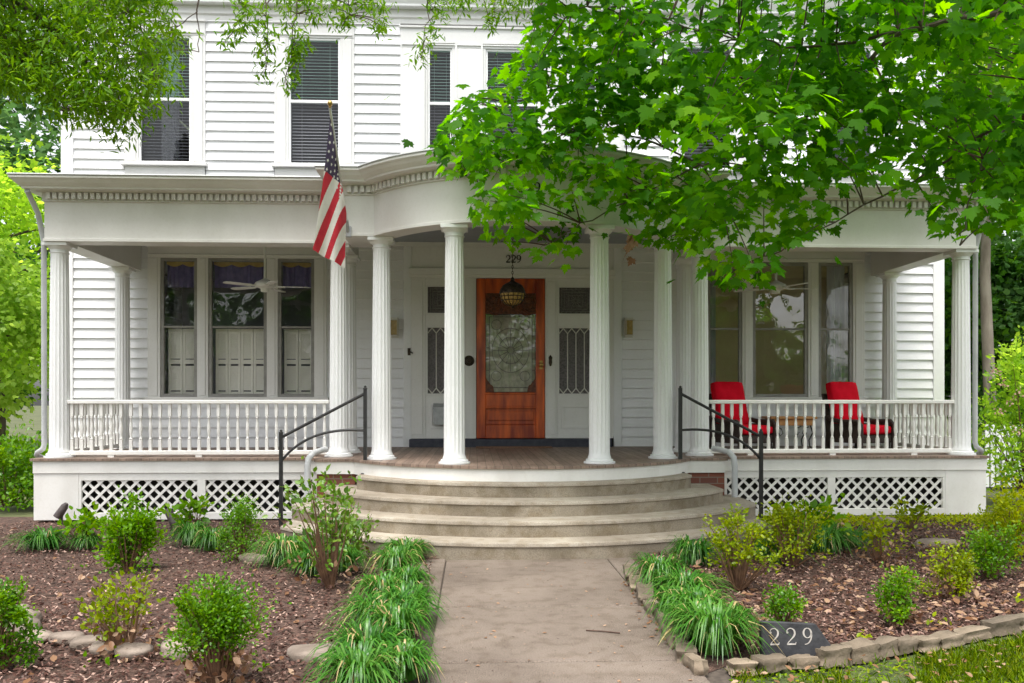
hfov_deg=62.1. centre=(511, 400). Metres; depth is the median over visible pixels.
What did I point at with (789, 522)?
azalea shrub
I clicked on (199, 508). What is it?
leafy plant
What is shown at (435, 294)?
transom window
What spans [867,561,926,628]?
boxwood shrub
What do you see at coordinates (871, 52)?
window
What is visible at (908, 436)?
porch railing
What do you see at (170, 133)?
window
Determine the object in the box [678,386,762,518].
handrail
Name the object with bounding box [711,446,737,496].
drain pipe
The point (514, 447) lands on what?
door mat
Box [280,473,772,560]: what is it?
porch steps
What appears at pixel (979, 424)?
hedge shrub
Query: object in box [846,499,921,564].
sparse shrub
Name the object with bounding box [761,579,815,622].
boxwood shrub
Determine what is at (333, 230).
flag
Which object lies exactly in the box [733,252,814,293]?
ceiling fan
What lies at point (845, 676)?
fallen leaves
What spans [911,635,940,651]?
edging stone
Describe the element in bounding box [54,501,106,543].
leafy plant
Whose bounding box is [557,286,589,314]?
transom window
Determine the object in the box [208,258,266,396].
window
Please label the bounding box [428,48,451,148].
window
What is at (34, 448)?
hedge shrub
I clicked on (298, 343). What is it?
window
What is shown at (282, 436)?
handrail
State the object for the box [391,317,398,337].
wall sconce
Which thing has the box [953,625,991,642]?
edging stone
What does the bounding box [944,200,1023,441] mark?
broadleaf tree
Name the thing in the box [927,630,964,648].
edging stone
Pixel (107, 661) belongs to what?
seedlings
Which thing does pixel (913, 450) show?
porch railing
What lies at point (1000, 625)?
edging stone
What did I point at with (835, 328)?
window
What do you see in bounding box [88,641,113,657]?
river stone
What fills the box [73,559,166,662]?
sparse shrub
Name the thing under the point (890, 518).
flat stone
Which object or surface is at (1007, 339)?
broadleaf tree
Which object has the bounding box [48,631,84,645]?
river stone
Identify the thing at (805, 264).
window
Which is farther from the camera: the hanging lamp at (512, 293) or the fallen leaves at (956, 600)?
the hanging lamp at (512, 293)
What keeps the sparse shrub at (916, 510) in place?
on the mulch bed at (712, 662)
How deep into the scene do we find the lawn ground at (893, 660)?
4.34 m
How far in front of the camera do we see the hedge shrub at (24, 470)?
10.86 m
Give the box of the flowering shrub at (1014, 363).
[971,325,1023,497]
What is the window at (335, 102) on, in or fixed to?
in the house
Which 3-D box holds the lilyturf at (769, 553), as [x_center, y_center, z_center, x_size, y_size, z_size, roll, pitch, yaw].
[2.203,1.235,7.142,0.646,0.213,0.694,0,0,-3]
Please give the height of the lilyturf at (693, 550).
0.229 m
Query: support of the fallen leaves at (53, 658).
on the mulch bed at (161, 673)
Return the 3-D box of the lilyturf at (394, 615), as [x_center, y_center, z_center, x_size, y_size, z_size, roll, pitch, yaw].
[-0.631,1.228,4.678,0.510,0.229,0.516,0,0,-3]
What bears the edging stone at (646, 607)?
on the mulch bed at (712, 662)
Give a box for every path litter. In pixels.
[443,562,691,682]
[620,581,687,666]
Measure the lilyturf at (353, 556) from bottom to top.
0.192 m
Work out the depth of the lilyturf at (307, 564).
6.53 m
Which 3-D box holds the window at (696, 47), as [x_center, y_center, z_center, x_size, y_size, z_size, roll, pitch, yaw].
[2.767,-4.160,12.118,0.710,1.760,0.125,0,0,-3]
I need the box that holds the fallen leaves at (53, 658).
[0,525,433,682]
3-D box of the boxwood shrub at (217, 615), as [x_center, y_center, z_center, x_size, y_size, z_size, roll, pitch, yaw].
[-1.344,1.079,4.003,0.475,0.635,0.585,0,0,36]
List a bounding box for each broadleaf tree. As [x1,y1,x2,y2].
[0,0,60,277]
[4,222,49,417]
[944,142,1023,427]
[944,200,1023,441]
[945,31,1020,203]
[947,35,1023,353]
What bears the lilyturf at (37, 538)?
on the mulch bed at (161, 673)
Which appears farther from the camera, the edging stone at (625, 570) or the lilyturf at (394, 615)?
the edging stone at (625, 570)
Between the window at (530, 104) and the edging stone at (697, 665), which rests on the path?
the edging stone at (697, 665)
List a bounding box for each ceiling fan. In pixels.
[223,247,309,291]
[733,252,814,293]
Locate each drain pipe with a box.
[304,447,328,498]
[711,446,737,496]
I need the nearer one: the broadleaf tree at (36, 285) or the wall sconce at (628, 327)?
the wall sconce at (628, 327)
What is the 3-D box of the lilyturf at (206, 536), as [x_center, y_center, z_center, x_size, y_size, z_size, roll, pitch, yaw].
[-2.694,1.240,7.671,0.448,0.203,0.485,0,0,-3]
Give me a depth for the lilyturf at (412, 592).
5.21 m
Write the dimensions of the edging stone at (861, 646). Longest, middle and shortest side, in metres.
0.190 x 0.110 x 0.106 m
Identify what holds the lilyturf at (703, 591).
on the mulch bed at (712, 662)
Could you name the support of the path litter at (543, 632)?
on the path
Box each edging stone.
[623,563,639,582]
[629,574,645,593]
[636,581,654,605]
[643,599,658,618]
[654,607,672,632]
[662,625,689,649]
[675,638,696,662]
[682,653,709,675]
[726,658,757,675]
[750,653,787,674]
[787,654,819,668]
[815,644,852,668]
[840,637,879,663]
[871,635,899,659]
[897,634,918,654]
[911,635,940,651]
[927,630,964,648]
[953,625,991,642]
[980,615,1021,636]
[1006,613,1023,630]
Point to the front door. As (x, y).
(510, 397)
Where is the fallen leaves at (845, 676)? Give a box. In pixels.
[731,633,1018,682]
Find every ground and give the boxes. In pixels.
[0,406,1023,664]
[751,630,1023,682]
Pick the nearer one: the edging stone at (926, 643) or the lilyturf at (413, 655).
the lilyturf at (413, 655)
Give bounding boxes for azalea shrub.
[700,503,793,591]
[753,492,836,567]
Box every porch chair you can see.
[709,382,776,448]
[821,382,893,448]
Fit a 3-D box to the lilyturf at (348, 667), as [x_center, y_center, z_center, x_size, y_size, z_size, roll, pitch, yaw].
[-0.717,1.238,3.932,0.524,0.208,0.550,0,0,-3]
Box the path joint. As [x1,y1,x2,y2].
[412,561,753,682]
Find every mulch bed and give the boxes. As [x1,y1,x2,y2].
[0,517,438,682]
[628,512,1023,672]
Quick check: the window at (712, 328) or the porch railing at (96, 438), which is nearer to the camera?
the porch railing at (96, 438)
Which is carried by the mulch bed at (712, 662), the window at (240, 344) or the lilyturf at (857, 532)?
the lilyturf at (857, 532)
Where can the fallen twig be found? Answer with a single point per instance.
(603, 631)
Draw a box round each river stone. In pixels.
[5,617,41,631]
[20,629,52,643]
[29,611,42,620]
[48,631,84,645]
[69,635,101,651]
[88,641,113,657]
[114,642,153,661]
[160,639,181,658]
[170,645,197,661]
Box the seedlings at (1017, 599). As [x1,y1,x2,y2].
[719,513,1023,637]
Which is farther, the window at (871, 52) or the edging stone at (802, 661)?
the window at (871, 52)
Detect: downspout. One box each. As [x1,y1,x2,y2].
[24,189,46,457]
[972,204,990,454]
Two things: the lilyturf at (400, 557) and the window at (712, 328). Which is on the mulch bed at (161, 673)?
the lilyturf at (400, 557)
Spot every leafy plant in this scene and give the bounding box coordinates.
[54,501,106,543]
[161,488,214,526]
[769,492,851,530]
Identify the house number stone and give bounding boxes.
[759,620,830,656]
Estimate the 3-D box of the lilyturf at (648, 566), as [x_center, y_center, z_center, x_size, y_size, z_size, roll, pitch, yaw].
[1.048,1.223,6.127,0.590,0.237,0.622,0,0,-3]
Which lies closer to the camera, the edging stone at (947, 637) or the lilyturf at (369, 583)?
the edging stone at (947, 637)
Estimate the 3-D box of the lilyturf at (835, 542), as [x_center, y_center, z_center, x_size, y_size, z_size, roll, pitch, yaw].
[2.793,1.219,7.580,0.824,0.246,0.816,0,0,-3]
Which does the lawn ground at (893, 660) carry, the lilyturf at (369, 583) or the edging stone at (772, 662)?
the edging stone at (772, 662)
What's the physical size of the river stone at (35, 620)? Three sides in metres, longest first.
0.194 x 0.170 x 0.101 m
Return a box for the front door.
[477,278,544,437]
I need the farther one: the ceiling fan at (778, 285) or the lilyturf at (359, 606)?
the ceiling fan at (778, 285)
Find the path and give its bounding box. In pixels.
[418,557,709,682]
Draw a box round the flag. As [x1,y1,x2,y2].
[313,100,351,267]
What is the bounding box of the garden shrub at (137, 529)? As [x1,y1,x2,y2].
[92,485,176,577]
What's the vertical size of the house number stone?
0.206 m
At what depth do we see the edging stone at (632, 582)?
6.14 m
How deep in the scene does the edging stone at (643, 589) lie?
5.73 m
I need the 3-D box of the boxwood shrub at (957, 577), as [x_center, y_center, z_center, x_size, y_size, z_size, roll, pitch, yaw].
[2.988,1.149,5.811,0.444,0.460,0.412,0,0,40]
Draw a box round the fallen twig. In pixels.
[586,630,619,633]
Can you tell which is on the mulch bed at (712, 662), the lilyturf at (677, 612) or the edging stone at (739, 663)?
the lilyturf at (677, 612)
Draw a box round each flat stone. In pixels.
[238,553,270,563]
[286,642,339,661]
[870,516,900,522]
[914,538,959,549]
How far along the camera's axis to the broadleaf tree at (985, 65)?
22.34 m
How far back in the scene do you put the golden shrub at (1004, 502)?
7.19 m
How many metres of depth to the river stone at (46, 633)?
4.77 m
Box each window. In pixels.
[139,35,190,161]
[161,258,196,396]
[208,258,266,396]
[278,259,313,396]
[289,38,339,163]
[426,285,444,313]
[426,326,444,394]
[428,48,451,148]
[486,49,539,142]
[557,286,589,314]
[557,326,589,394]
[683,45,731,168]
[708,262,741,392]
[753,262,807,396]
[819,263,852,396]
[824,49,872,170]
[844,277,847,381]
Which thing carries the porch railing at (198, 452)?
on the house
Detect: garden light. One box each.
[53,502,68,523]
[165,509,176,530]
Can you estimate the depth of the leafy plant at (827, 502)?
7.90 m
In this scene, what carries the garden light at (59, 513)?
on the mulch bed at (161, 673)
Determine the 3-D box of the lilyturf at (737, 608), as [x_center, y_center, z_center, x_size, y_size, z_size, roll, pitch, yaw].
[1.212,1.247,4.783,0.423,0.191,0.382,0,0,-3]
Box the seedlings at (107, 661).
[30,548,269,670]
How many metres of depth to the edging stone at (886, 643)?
4.53 m
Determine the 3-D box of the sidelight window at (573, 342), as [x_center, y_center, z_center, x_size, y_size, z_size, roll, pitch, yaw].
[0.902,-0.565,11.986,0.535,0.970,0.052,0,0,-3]
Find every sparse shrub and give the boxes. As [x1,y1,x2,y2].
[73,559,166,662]
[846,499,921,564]
[891,495,936,528]
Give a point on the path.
(560, 617)
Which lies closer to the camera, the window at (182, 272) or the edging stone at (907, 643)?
the edging stone at (907, 643)
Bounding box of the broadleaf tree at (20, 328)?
[0,225,49,422]
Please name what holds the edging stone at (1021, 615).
on the lawn ground at (893, 660)
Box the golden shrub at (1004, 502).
[955,470,1023,560]
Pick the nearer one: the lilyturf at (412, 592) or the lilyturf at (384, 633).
the lilyturf at (384, 633)
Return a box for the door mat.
[476,446,552,447]
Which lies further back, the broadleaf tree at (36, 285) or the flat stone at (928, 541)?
the broadleaf tree at (36, 285)
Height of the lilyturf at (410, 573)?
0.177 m
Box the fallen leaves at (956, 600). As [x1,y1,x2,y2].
[653,516,1023,645]
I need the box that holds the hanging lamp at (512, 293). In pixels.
[499,228,525,308]
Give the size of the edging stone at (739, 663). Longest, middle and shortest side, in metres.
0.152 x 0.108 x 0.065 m
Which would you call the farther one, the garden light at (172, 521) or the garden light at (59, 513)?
the garden light at (59, 513)
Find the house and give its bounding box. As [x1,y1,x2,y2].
[6,0,996,519]
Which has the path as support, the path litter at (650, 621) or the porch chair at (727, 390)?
the path litter at (650, 621)
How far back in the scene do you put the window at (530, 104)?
11.96 m
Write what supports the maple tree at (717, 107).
on the ground at (34, 426)
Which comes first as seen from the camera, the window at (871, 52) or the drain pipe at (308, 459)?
the drain pipe at (308, 459)
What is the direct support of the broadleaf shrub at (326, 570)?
on the mulch bed at (161, 673)
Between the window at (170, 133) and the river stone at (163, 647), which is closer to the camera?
the river stone at (163, 647)
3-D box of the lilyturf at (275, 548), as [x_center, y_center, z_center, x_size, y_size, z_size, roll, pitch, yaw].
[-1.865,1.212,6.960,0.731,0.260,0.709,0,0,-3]
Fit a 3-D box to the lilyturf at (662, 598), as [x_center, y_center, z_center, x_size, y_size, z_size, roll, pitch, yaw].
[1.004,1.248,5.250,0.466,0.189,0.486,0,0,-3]
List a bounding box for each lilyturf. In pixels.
[1,525,76,551]
[59,532,103,550]
[161,520,215,546]
[189,527,231,551]
[239,531,322,569]
[268,534,330,561]
[278,545,351,575]
[300,614,418,675]
[301,638,413,682]
[316,588,435,635]
[330,543,368,572]
[345,571,417,605]
[357,597,440,648]
[359,638,443,682]
[364,544,431,574]
[369,580,451,627]
[376,536,439,560]
[383,562,438,587]
[619,549,693,591]
[640,566,738,599]
[641,584,703,622]
[650,597,754,645]
[655,593,784,664]
[658,582,737,623]
[661,534,721,566]
[708,602,760,647]
[742,532,819,564]
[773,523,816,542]
[794,521,869,556]
[836,526,885,547]
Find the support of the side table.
on the house
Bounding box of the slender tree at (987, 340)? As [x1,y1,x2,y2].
[840,0,1023,481]
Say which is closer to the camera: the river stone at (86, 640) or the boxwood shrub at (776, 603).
the river stone at (86, 640)
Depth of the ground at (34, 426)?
34.74 m
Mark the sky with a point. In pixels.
(38, 403)
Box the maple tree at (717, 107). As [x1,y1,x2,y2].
[381,0,1023,307]
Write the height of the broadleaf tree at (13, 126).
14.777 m
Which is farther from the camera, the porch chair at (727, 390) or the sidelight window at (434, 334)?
the sidelight window at (434, 334)
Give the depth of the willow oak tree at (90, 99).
6.99 m
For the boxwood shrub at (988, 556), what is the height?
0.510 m
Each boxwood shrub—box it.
[0,575,44,669]
[157,567,291,682]
[211,492,270,562]
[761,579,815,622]
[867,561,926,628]
[913,535,980,604]
[958,514,1023,580]
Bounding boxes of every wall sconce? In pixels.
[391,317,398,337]
[624,317,634,337]
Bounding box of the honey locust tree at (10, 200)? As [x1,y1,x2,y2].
[0,127,60,468]
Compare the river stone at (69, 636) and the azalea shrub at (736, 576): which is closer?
the river stone at (69, 636)
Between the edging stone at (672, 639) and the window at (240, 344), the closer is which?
the edging stone at (672, 639)
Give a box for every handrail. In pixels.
[279,386,366,526]
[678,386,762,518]
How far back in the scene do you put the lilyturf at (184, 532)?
7.84 m
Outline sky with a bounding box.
[0,2,1016,405]
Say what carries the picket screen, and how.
on the ground at (34, 426)
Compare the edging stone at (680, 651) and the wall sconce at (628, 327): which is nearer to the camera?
the edging stone at (680, 651)
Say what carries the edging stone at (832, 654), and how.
on the lawn ground at (893, 660)
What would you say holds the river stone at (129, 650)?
on the mulch bed at (161, 673)
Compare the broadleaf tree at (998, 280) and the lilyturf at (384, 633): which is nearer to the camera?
the lilyturf at (384, 633)
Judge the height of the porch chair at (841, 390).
0.901 m
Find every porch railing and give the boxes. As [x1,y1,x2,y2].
[67,400,329,456]
[70,404,118,450]
[709,400,954,454]
[897,404,950,447]
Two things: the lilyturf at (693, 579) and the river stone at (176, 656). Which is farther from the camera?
the lilyturf at (693, 579)
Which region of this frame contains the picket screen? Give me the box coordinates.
[982,425,1022,486]
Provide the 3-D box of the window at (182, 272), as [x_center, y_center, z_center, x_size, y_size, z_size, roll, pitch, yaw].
[-4.598,-1.015,11.824,0.500,1.920,0.205,0,0,-3]
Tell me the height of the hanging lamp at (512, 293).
1.098 m
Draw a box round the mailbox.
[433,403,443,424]
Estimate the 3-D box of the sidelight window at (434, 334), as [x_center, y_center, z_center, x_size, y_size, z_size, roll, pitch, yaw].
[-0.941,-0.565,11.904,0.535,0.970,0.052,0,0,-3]
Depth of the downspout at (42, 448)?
9.59 m
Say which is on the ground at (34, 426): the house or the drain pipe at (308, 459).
the house
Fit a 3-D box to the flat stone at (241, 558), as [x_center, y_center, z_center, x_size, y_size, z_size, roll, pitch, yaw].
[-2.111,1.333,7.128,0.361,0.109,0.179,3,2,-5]
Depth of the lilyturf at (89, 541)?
7.67 m
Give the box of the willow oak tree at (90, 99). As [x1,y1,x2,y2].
[0,0,560,153]
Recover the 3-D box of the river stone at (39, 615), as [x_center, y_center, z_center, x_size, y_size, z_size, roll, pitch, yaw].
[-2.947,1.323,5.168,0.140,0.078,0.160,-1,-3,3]
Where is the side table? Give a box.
[761,416,817,448]
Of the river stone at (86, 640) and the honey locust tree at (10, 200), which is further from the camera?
the honey locust tree at (10, 200)
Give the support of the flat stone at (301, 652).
on the mulch bed at (161, 673)
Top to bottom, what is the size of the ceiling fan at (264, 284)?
0.825 m
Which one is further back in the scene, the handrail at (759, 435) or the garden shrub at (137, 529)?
the handrail at (759, 435)
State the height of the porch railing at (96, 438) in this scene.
0.652 m
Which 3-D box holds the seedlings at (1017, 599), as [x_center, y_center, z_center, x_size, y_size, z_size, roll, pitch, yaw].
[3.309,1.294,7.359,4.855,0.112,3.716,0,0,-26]
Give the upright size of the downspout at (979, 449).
3.640 m
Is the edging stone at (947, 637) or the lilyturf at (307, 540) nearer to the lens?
the edging stone at (947, 637)
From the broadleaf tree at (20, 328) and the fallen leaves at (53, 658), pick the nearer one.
the fallen leaves at (53, 658)
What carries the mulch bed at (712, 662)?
on the ground at (34, 426)
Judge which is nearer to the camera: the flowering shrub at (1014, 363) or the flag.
the flag
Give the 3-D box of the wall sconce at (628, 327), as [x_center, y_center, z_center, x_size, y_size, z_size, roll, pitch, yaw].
[1.648,-1.035,11.956,0.140,0.280,0.140,0,0,-3]
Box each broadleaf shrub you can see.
[261,456,362,593]
[315,503,379,558]
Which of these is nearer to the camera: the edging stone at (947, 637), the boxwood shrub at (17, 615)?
the boxwood shrub at (17, 615)
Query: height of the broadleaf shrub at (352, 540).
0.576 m
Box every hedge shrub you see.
[0,421,48,511]
[4,430,48,491]
[946,358,1023,488]
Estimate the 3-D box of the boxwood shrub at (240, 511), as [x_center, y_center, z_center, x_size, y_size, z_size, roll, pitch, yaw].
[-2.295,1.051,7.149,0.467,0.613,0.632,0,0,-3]

